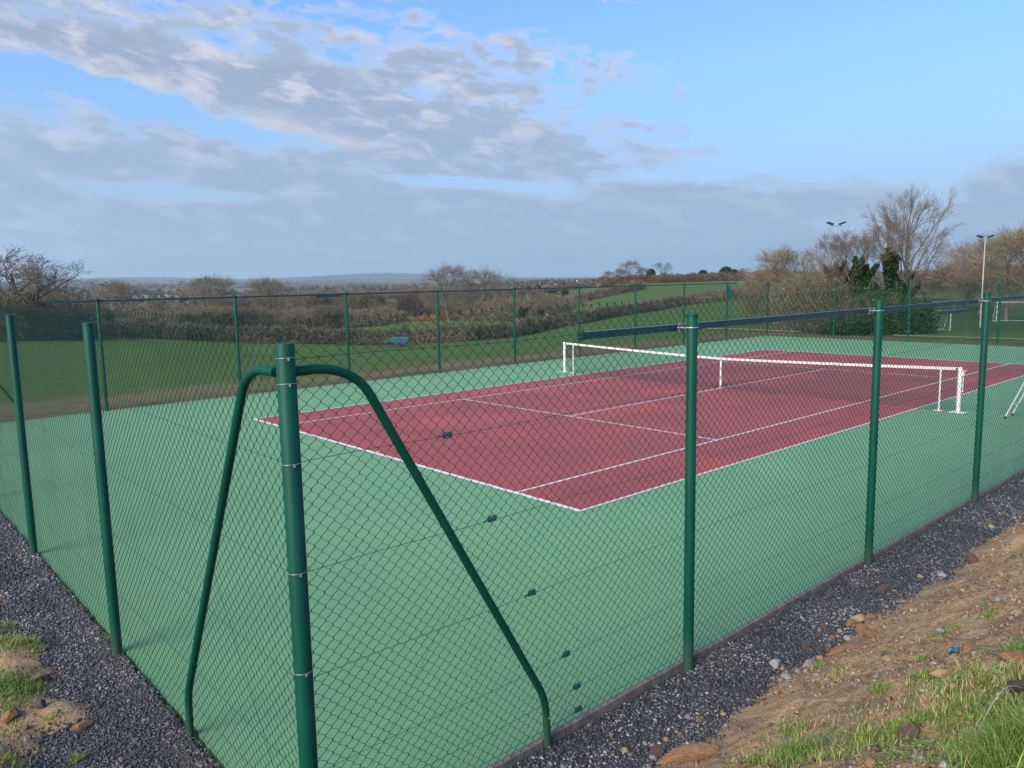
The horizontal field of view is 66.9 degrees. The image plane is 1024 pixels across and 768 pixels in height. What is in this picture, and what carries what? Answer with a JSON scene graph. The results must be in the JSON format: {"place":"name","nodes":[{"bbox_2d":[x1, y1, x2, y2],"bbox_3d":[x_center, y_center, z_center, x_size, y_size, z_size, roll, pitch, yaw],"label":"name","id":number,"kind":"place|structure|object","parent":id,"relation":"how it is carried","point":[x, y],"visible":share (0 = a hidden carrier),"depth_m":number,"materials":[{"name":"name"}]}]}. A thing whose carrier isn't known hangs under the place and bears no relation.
{"place":"outdoors","nodes":[
{"label":"outdoors","id":0,"kind":"place"},
{"bbox_2d":[0,597,91,767],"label":"verge","id":1,"kind":"structure","parent":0,"point":[10,658],"depth_m":6.01,"materials":[{"name":"soil"}]},
{"bbox_2d":[2,707,20,722],"bbox_3d":[-3.801,2.513,5.892,0.115,0.100,0.119,-10,-2,-25],"label":"rock","id":2,"kind":"object","parent":1,"relation":"on","point":[11,714],"visible":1,"depth_m":5.85,"materials":[{"name":"stone"}]},
{"bbox_2d":[31,672,44,682],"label":"rock","id":3,"kind":"object","parent":1,"relation":"on","point":[39,676],"visible":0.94,"depth_m":6.51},
{"bbox_2d":[33,699,45,708],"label":"rock","id":4,"kind":"object","parent":1,"relation":"on","point":[39,703],"visible":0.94,"depth_m":6.04,"materials":[{"name":"stone"}]},
{"bbox_2d":[0,543,1023,767],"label":"grass","id":5,"kind":"structure","parent":1,"relation":"on","point":[1003,745],"depth_m":4.46,"materials":[{"name":"plant"}]},
{"bbox_2d":[0,519,1023,767],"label":"soil clods","id":6,"kind":"object","parent":1,"relation":"on","point":[870,761],"visible":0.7,"depth_m":5.69,"materials":[{"name":"soil"}]},
{"bbox_2d":[0,519,215,767],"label":"gravel path","id":7,"kind":"structure","parent":0,"point":[166,735],"depth_m":6.34,"materials":[{"name":"gravel"}]},
{"bbox_2d":[69,719,92,730],"bbox_3d":[-3.248,2.585,5.854,0.161,0.074,0.094,-20,7,-30],"label":"rock","id":8,"kind":"object","parent":7,"relation":"on","point":[81,725],"visible":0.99,"depth_m":5.83,"materials":[{"name":"stone"}]},
{"bbox_2d":[0,273,1023,572],"bbox_3d":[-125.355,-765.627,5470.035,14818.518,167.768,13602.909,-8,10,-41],"label":"ground","id":9,"kind":"structure","parent":0,"point":[426,347],"depth_m":48.82,"materials":[{"name":"plant"}]},
{"bbox_2d":[0,243,73,340],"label":"bare tree","id":10,"kind":"object","parent":9,"relation":"on","point":[26,273],"visible":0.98,"depth_m":77.89,"materials":[{"name":"plant"}]},
{"bbox_2d":[0,251,107,338],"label":"oak tree","id":11,"kind":"object","parent":9,"relation":"on","point":[21,289],"visible":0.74,"depth_m":82.94,"materials":[{"name":"plant"}]},
{"bbox_2d":[0,281,120,340],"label":"scrub","id":12,"kind":"object","parent":9,"relation":"on","point":[26,302],"visible":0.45,"depth_m":84.05,"materials":[{"name":"plant"}]},
{"bbox_2d":[30,284,91,302],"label":"oak tree","id":13,"kind":"object","parent":9,"relation":"on","point":[65,292],"visible":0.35,"depth_m":101.82,"materials":[{"name":"plant"}]},
{"bbox_2d":[86,277,140,307],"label":"bare tree","id":14,"kind":"object","parent":9,"relation":"on","point":[115,289],"visible":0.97,"depth_m":176.94,"materials":[{"name":"brown plant"}]},
{"bbox_2d":[0,305,298,767],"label":"chain link fence","id":15,"kind":"object","parent":9,"relation":"on","point":[97,437],"visible":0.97,"depth_m":6.10,"materials":[{"name":"green metal"}]},
{"bbox_2d":[143,291,173,323],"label":"bare tree","id":16,"kind":"object","parent":9,"relation":"on","point":[158,304],"visible":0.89,"depth_m":135.15,"materials":[{"name":"plant"}]},
{"bbox_2d":[160,310,198,325],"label":"bare tree","id":17,"kind":"object","parent":9,"relation":"on","point":[183,315],"visible":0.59,"depth_m":143.57,"materials":[{"name":"brown plant"}]},
{"bbox_2d":[171,272,241,308],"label":"bare tree","id":18,"kind":"object","parent":9,"relation":"on","point":[207,285],"visible":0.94,"depth_m":190.09,"materials":[{"name":"brown plant"}]},
{"bbox_2d":[190,305,243,327],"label":"bare tree","id":19,"kind":"object","parent":9,"relation":"on","point":[210,311],"visible":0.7,"depth_m":144.18,"materials":[{"name":"brown plant"}]},
{"bbox_2d":[209,298,242,308],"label":"bare tree","id":20,"kind":"object","parent":9,"relation":"on","point":[230,304],"visible":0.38,"depth_m":188.95,"materials":[{"name":"brown plant"}]},
{"bbox_2d":[229,305,275,328],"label":"bare tree","id":21,"kind":"object","parent":9,"relation":"on","point":[245,312],"visible":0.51,"depth_m":148.36,"materials":[{"name":"brown plant"}]},
{"bbox_2d":[234,308,279,328],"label":"bare tree","id":22,"kind":"object","parent":9,"relation":"on","point":[256,316],"visible":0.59,"depth_m":149.89,"materials":[{"name":"grey plant"}]},
{"bbox_2d":[107,305,412,330],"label":"undergrowth","id":23,"kind":"object","parent":9,"relation":"on","point":[396,314],"visible":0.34,"depth_m":174.44,"materials":[{"name":"plant"}]},
{"bbox_2d":[1,318,519,344],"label":"hedge","id":24,"kind":"object","parent":9,"relation":"on","point":[415,335],"visible":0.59,"depth_m":98.86,"materials":[{"name":"plant"}]},
{"bbox_2d":[251,297,274,308],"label":"bare tree","id":25,"kind":"object","parent":9,"relation":"on","point":[266,303],"visible":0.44,"depth_m":230.21,"materials":[{"name":"grey plant"}]},
{"bbox_2d":[239,273,295,309],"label":"bare tree","id":26,"kind":"object","parent":9,"relation":"on","point":[274,283],"visible":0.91,"depth_m":178.37,"materials":[{"name":"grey plant"}]},
{"bbox_2d":[264,309,301,325],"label":"bare tree","id":27,"kind":"object","parent":9,"relation":"on","point":[280,312],"visible":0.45,"depth_m":162.58,"materials":[{"name":"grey plant"}]},
{"bbox_2d":[270,297,301,309],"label":"bare tree","id":28,"kind":"object","parent":9,"relation":"on","point":[279,301],"visible":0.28,"depth_m":231.43,"materials":[{"name":"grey plant"}]},
{"bbox_2d":[274,310,307,325],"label":"bare tree","id":29,"kind":"object","parent":9,"relation":"on","point":[287,317],"visible":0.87,"depth_m":144.47,"materials":[{"name":"plant"}]},
{"bbox_2d":[282,290,311,310],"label":"bare tree","id":30,"kind":"object","parent":9,"relation":"on","point":[295,298],"visible":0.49,"depth_m":214.52,"materials":[{"name":"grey plant"}]},
{"bbox_2d":[296,288,338,309],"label":"bare tree","id":31,"kind":"object","parent":9,"relation":"on","point":[320,300],"visible":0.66,"depth_m":201.89,"materials":[{"name":"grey plant"}]},
{"bbox_2d":[302,302,348,330],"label":"bare tree","id":32,"kind":"object","parent":9,"relation":"on","point":[324,307],"visible":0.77,"depth_m":146.44,"materials":[{"name":"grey plant"}]},
{"bbox_2d":[319,303,349,321],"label":"bare tree","id":33,"kind":"object","parent":9,"relation":"on","point":[334,311],"visible":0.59,"depth_m":146.28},
{"bbox_2d":[99,290,599,318],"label":"undergrowth","id":34,"kind":"object","parent":9,"relation":"on","point":[179,305],"visible":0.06,"depth_m":217.23,"materials":[{"name":"plant"}]},
{"bbox_2d":[332,288,367,310],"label":"bare tree","id":35,"kind":"object","parent":9,"relation":"on","point":[335,298],"visible":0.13,"depth_m":223.08,"materials":[{"name":"grey plant"}]},
{"bbox_2d":[345,287,388,310],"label":"bare tree","id":36,"kind":"object","parent":9,"relation":"on","point":[365,297],"visible":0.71,"depth_m":209.84,"materials":[{"name":"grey plant"}]},
{"bbox_2d":[0,281,769,418],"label":"chain link fence","id":37,"kind":"object","parent":9,"relation":"on","point":[727,295],"visible":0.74,"depth_m":26.24,"materials":[{"name":"green metal"}]},
{"bbox_2d":[383,337,409,346],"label":"farm trailer","id":38,"kind":"object","parent":9,"relation":"on","point":[399,342],"visible":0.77,"depth_m":92.40,"materials":[{"name":"teal paint"}]},
{"bbox_2d":[381,289,418,310],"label":"bare tree","id":39,"kind":"object","parent":9,"relation":"on","point":[392,296],"visible":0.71,"depth_m":224.26,"materials":[{"name":"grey plant"}]},
{"bbox_2d":[394,288,423,314],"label":"bare tree","id":40,"kind":"object","parent":9,"relation":"on","point":[406,303],"visible":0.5,"depth_m":227.19,"materials":[{"name":"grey plant"}]},
{"bbox_2d":[399,293,432,312],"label":"bare tree","id":41,"kind":"object","parent":9,"relation":"on","point":[412,304],"visible":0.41,"depth_m":225.49,"materials":[{"name":"brown plant"}]},
{"bbox_2d":[403,314,464,321],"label":"bracken","id":42,"kind":"object","parent":9,"relation":"on","point":[412,319],"visible":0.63,"depth_m":202.52,"materials":[{"name":"plant"}]},
{"bbox_2d":[419,292,451,315],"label":"bare tree","id":43,"kind":"object","parent":9,"relation":"on","point":[432,306],"visible":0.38,"depth_m":202.79,"materials":[{"name":"brown plant"}]},
{"bbox_2d":[401,262,481,320],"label":"bare tree","id":44,"kind":"object","parent":9,"relation":"on","point":[452,272],"visible":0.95,"depth_m":187.10,"materials":[{"name":"brown plant"}]},
{"bbox_2d":[447,292,483,313],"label":"bare tree","id":45,"kind":"object","parent":9,"relation":"on","point":[462,299],"visible":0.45,"depth_m":210.88,"materials":[{"name":"brown plant"}]},
{"bbox_2d":[1,270,931,306],"bbox_3d":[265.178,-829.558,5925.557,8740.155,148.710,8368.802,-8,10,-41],"label":"distant woodland","id":46,"kind":"object","parent":9,"relation":"on","point":[140,288],"visible":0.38,"depth_m":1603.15,"materials":[{"name":"plant"}]},
{"bbox_2d":[459,265,522,309],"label":"bare tree","id":47,"kind":"object","parent":9,"relation":"on","point":[490,278],"visible":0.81,"depth_m":195.29,"materials":[{"name":"brown plant"}]},
{"bbox_2d":[493,286,521,298],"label":"bare tree","id":48,"kind":"object","parent":9,"relation":"on","point":[509,292],"visible":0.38,"depth_m":236.79,"materials":[{"name":"brown plant"}]},
{"bbox_2d":[0,336,1023,767],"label":"court surround","id":49,"kind":"object","parent":9,"relation":"on","point":[326,582],"visible":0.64,"depth_m":9.22,"materials":[{"name":"green plastic"}]},
{"bbox_2d":[0,336,1023,767],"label":"kerb","id":50,"kind":"structure","parent":49,"relation":"on","point":[596,712],"depth_m":6.96,"materials":[{"name":"concrete"}]},
{"bbox_2d":[259,350,1023,509],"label":"court playing area","id":51,"kind":"object","parent":49,"relation":"on","point":[357,425],"visible":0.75,"depth_m":17.99,"materials":[{"name":"paint"}]},
{"bbox_2d":[254,349,1020,511],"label":"court lines","id":52,"kind":"object","parent":51,"relation":"on","point":[515,492],"visible":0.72,"depth_m":15.72,"materials":[{"name":"white paint"}]},
{"bbox_2d":[560,342,967,413],"bbox_3d":[6.132,-0.402,22.763,0.300,1.075,13.138,-8,10,-41],"label":"tennis net","id":53,"kind":"object","parent":49,"relation":"on","point":[675,355],"visible":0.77,"depth_m":21.40,"materials":[{"name":"fabric"}]},
{"bbox_2d":[1004,382,1023,418],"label":"umpire chair","id":54,"kind":"object","parent":49,"relation":"on","point":[1017,395],"visible":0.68,"depth_m":17.26,"materials":[{"name":"white paint"}]},
{"bbox_2d":[456,291,582,321],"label":"undergrowth","id":55,"kind":"object","parent":9,"relation":"on","point":[494,304],"visible":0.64,"depth_m":168.15,"materials":[{"name":"plant"}]},
{"bbox_2d":[515,298,532,317],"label":"ivied tree","id":56,"kind":"object","parent":9,"relation":"on","point":[523,309],"visible":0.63,"depth_m":149.13,"materials":[{"name":"green plant"}]},
{"bbox_2d":[533,301,547,318],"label":"ivied tree","id":57,"kind":"object","parent":9,"relation":"on","point":[542,310],"visible":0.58,"depth_m":148.75,"materials":[{"name":"brown plant"}]},
{"bbox_2d":[499,281,597,294],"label":"hedge","id":58,"kind":"object","parent":9,"relation":"on","point":[590,284],"visible":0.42,"depth_m":395.34,"materials":[{"name":"plant"}]},
{"bbox_2d":[560,280,645,301],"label":"hedge","id":59,"kind":"object","parent":9,"relation":"on","point":[631,283],"visible":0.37,"depth_m":245.80,"materials":[{"name":"plant"}]},
{"bbox_2d":[609,268,630,278],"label":"bare tree","id":60,"kind":"object","parent":9,"relation":"on","point":[619,276],"visible":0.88,"depth_m":306.82,"materials":[{"name":"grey plant"}]},
{"bbox_2d":[615,259,642,275],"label":"bare tree","id":61,"kind":"object","parent":9,"relation":"on","point":[634,262],"visible":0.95,"depth_m":304.87,"materials":[{"name":"grey plant"}]},
{"bbox_2d":[511,287,764,336],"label":"hedge","id":62,"kind":"object","parent":9,"relation":"on","point":[704,296],"visible":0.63,"depth_m":131.57,"materials":[{"name":"plant"}]},
{"bbox_2d":[274,282,1023,767],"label":"chain link fence","id":63,"kind":"object","parent":9,"relation":"on","point":[288,370],"visible":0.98,"depth_m":5.97,"materials":[{"name":"green metal"}]},
{"bbox_2d":[599,270,798,285],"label":"hedge","id":64,"kind":"object","parent":9,"relation":"on","point":[663,277],"visible":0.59,"depth_m":301.62,"materials":[{"name":"plant"}]},
{"bbox_2d":[735,264,796,306],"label":"shrub","id":65,"kind":"object","parent":9,"relation":"on","point":[747,284],"visible":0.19,"depth_m":70.11,"materials":[{"name":"brown plant"}]},
{"bbox_2d":[730,272,822,326],"bbox_3d":[19.245,-6.084,55.673,3.422,4.187,9.717,-3,8,-17],"label":"bramble bush","id":66,"kind":"object","parent":9,"relation":"on","point":[757,287],"visible":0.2,"depth_m":57.71,"materials":[{"name":"plant"}]},
{"bbox_2d":[738,243,818,283],"bbox_3d":[19.934,-7.371,58.070,6.211,6.481,6.044,3,8,27],"label":"bare tree","id":67,"kind":"object","parent":9,"relation":"on","point":[784,258],"visible":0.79,"depth_m":57.46,"materials":[{"name":"brown plant"}]},
{"bbox_2d":[756,261,865,332],"bbox_3d":[17.936,-5.202,46.945,4.172,4.481,7.866,-4,8,-19],"label":"bramble bush","id":68,"kind":"object","parent":9,"relation":"on","point":[818,285],"visible":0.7,"depth_m":45.95,"materials":[{"name":"plant"}]},
{"bbox_2d":[790,258,853,302],"bbox_3d":[20.903,-5.900,51.872,5.703,4.962,5.862,2,8,22],"label":"willow","id":69,"kind":"object","parent":9,"relation":"on","point":[822,271],"visible":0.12,"depth_m":50.87,"materials":[{"name":"brown plant"}]},
{"bbox_2d":[826,221,845,264],"bbox_3d":[25.886,-8.719,62.273,1.470,8.492,0.400,-1,8,0],"label":"floodlight mast","id":70,"kind":"object","parent":9,"relation":"on","point":[832,224],"visible":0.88,"depth_m":61.73,"materials":[{"name":"metal"}]},
{"bbox_2d":[799,228,886,307],"bbox_3d":[19.174,-5.791,45.608,4.558,6.838,4.938,6,10,43],"label":"ash tree","id":71,"kind":"object","parent":9,"relation":"on","point":[838,268],"visible":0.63,"depth_m":45.42,"materials":[{"name":"brown plant"}]},
{"bbox_2d":[815,225,907,300],"bbox_3d":[20.722,-5.863,45.787,4.692,7.039,4.220,-2,8,-6],"label":"ash tree","id":72,"kind":"object","parent":9,"relation":"on","point":[863,273],"visible":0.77,"depth_m":45.09,"materials":[{"name":"brown plant"}]},
{"bbox_2d":[704,328,1023,339],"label":"kerb edging","id":73,"kind":"object","parent":9,"relation":"on","point":[893,335],"visible":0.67,"depth_m":41.25,"materials":[{"name":"concrete"}]},
{"bbox_2d":[815,282,920,335],"bbox_3d":[20.418,-4.250,44.191,6.466,3.119,3.747,-2,8,-7],"label":"ivy thicket","id":74,"kind":"object","parent":9,"relation":"on","point":[871,304],"visible":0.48,"depth_m":43.29,"materials":[{"name":"green plant"}]},
{"bbox_2d":[768,279,1023,345],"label":"chain link fence","id":75,"kind":"object","parent":9,"relation":"on","point":[909,316],"visible":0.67,"depth_m":37.56,"materials":[{"name":"green metal"}]},
{"bbox_2d":[843,207,952,293],"bbox_3d":[22.047,-6.363,45.755,5.377,8.068,5.826,-4,8,-21],"label":"ash tree","id":76,"kind":"object","parent":9,"relation":"on","point":[890,273],"visible":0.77,"depth_m":45.10,"materials":[{"name":"brown plant"}]},
{"bbox_2d":[856,180,961,298],"bbox_3d":[23.748,-7.186,45.687,5.490,9.518,5.920,-2,8,-9],"label":"ash tree","id":77,"kind":"object","parent":9,"relation":"on","point":[917,209],"visible":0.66,"depth_m":45.11,"materials":[{"name":"brown plant"}]},
{"bbox_2d":[901,294,939,333],"bbox_3d":[23.146,-3.950,44.386,2.508,2.467,2.326,-1,8,3],"label":"bramble bush","id":78,"kind":"object","parent":9,"relation":"on","point":[926,319],"visible":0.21,"depth_m":43.68,"materials":[{"name":"green plant"}]},
{"bbox_2d":[909,269,950,298],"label":"bare tree","id":79,"kind":"object","parent":9,"relation":"on","point":[932,283],"visible":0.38,"depth_m":163.78,"materials":[{"name":"brown plant"}]},
{"bbox_2d":[911,269,953,297],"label":"bare tree","id":80,"kind":"object","parent":9,"relation":"on","point":[920,279],"visible":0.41,"depth_m":164.13,"materials":[{"name":"brown plant"}]},
{"bbox_2d":[877,270,1023,286],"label":"hedge","id":81,"kind":"object","parent":9,"relation":"on","point":[881,279],"visible":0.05,"depth_m":292.70,"materials":[{"name":"plant"}]},
{"bbox_2d":[920,255,998,308],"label":"bare tree","id":82,"kind":"object","parent":9,"relation":"on","point":[938,272],"visible":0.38,"depth_m":119.22,"materials":[{"name":"brown plant"}]},
{"bbox_2d":[938,225,1023,319],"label":"bare tree","id":83,"kind":"object","parent":9,"relation":"on","point":[977,267],"visible":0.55,"depth_m":88.90,"materials":[{"name":"brown plant"}]},
{"bbox_2d":[939,235,1023,313],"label":"bare tree","id":84,"kind":"object","parent":9,"relation":"on","point":[966,255],"visible":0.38,"depth_m":106.33,"materials":[{"name":"brown plant"}]},
{"bbox_2d":[976,235,994,326],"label":"floodlight mast","id":85,"kind":"object","parent":9,"relation":"on","point":[981,237],"visible":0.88,"depth_m":69.38,"materials":[{"name":"metal"}]},
{"bbox_2d":[961,220,1023,293],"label":"bare tree","id":86,"kind":"object","parent":9,"relation":"on","point":[1016,240],"visible":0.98,"depth_m":83.02,"materials":[{"name":"brown plant"}]},
{"bbox_2d":[988,263,1022,287],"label":"bare tree","id":87,"kind":"object","parent":9,"relation":"on","point":[1006,272],"visible":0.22,"depth_m":195.56,"materials":[{"name":"plant"}]},
{"bbox_2d":[0,0,1023,280],"label":"sky","id":88,"kind":"structure","parent":0,"point":[236,139],"materials":[{"name":"blue"}]},
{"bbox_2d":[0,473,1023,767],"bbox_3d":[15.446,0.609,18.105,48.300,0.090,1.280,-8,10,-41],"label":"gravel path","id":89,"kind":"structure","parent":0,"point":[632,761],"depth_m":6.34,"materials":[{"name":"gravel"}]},
{"bbox_2d":[0,503,983,758],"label":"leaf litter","id":90,"kind":"object","parent":89,"relation":"on","point":[182,727],"visible":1,"depth_m":6.82,"materials":[{"name":"brown plant"}]},
{"bbox_2d":[650,745,664,757],"bbox_3d":[1.008,2.557,5.397,0.118,0.091,0.091,-3,8,-14],"label":"rock","id":91,"kind":"object","parent":89,"relation":"on","point":[657,751],"visible":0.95,"depth_m":5.37,"materials":[{"name":"stone"}]},
{"bbox_2d":[656,742,719,764],"bbox_3d":[1.195,2.538,5.301,0.448,0.113,0.143,-11,2,2],"label":"rock","id":92,"kind":"object","parent":89,"relation":"on","point":[693,751],"visible":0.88,"depth_m":5.26,"materials":[{"name":"stone"}]},
{"bbox_2d":[769,658,780,668],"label":"rock","id":93,"kind":"object","parent":89,"relation":"on","point":[775,663],"visible":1,"depth_m":6.55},
{"bbox_2d":[846,618,859,626],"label":"rock","id":94,"kind":"object","parent":89,"relation":"on","point":[850,622],"visible":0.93,"depth_m":7.30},
{"bbox_2d":[850,614,866,621],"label":"rock","id":95,"kind":"object","parent":89,"relation":"on","point":[860,617],"visible":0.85,"depth_m":7.35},
{"bbox_2d":[658,519,1023,767],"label":"embankment","id":96,"kind":"structure","parent":0,"point":[833,700],"depth_m":5.58,"materials":[{"name":"soil"}]},
{"bbox_2d":[826,643,861,655],"bbox_3d":[2.850,2.281,6.654,0.336,0.070,0.133,-13,-5,2],"label":"rock","id":97,"kind":"object","parent":96,"relation":"on","point":[839,649],"visible":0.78,"depth_m":6.62,"materials":[{"name":"stone"}]},
{"bbox_2d":[856,622,866,630],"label":"rock","id":98,"kind":"object","parent":96,"relation":"on","point":[860,626],"visible":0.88,"depth_m":7.16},
{"bbox_2d":[862,629,877,637],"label":"rock","id":99,"kind":"object","parent":96,"relation":"on","point":[867,633],"visible":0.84,"depth_m":6.90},
{"bbox_2d":[898,723,919,741],"bbox_3d":[2.203,1.931,4.282,0.138,0.104,0.104,-3,8,-14],"label":"rock","id":100,"kind":"object","parent":96,"relation":"on","point":[903,731],"visible":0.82,"depth_m":4.26,"materials":[{"name":"stone"}]},
{"bbox_2d":[929,669,949,678],"bbox_3d":[2.744,1.854,4.969,0.150,0.063,0.077,-3,-6,1],"label":"rock","id":101,"kind":"object","parent":96,"relation":"on","point":[937,672],"visible":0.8,"depth_m":4.95,"materials":[{"name":"stone"}]},
{"bbox_2d":[947,646,960,653],"bbox_3d":[3.031,1.822,5.308,0.092,0.043,0.065,-8,10,-41],"label":"plastic scrap","id":102,"kind":"object","parent":96,"relation":"on","point":[954,650],"visible":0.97,"depth_m":5.31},
{"bbox_2d":[961,641,978,653],"bbox_3d":[3.066,1.787,5.212,0.163,0.075,0.094,-14,20,-34],"label":"rock","id":103,"kind":"object","parent":96,"relation":"on","point":[965,646],"visible":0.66,"depth_m":5.20,"materials":[{"name":"stone"}]},
{"bbox_2d":[964,554,978,563],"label":"rock","id":104,"kind":"object","parent":96,"relation":"on","point":[970,559],"visible":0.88,"depth_m":8.70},
{"bbox_2d":[997,650,1023,662],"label":"rock","id":105,"kind":"object","parent":96,"relation":"on","point":[1018,655],"visible":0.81,"depth_m":4.77,"materials":[{"name":"stone"}]},
{"bbox_2d":[1007,680,1023,692],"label":"rock","id":106,"kind":"object","parent":96,"relation":"on","point":[1019,683],"visible":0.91,"depth_m":4.21,"materials":[{"name":"stone"}]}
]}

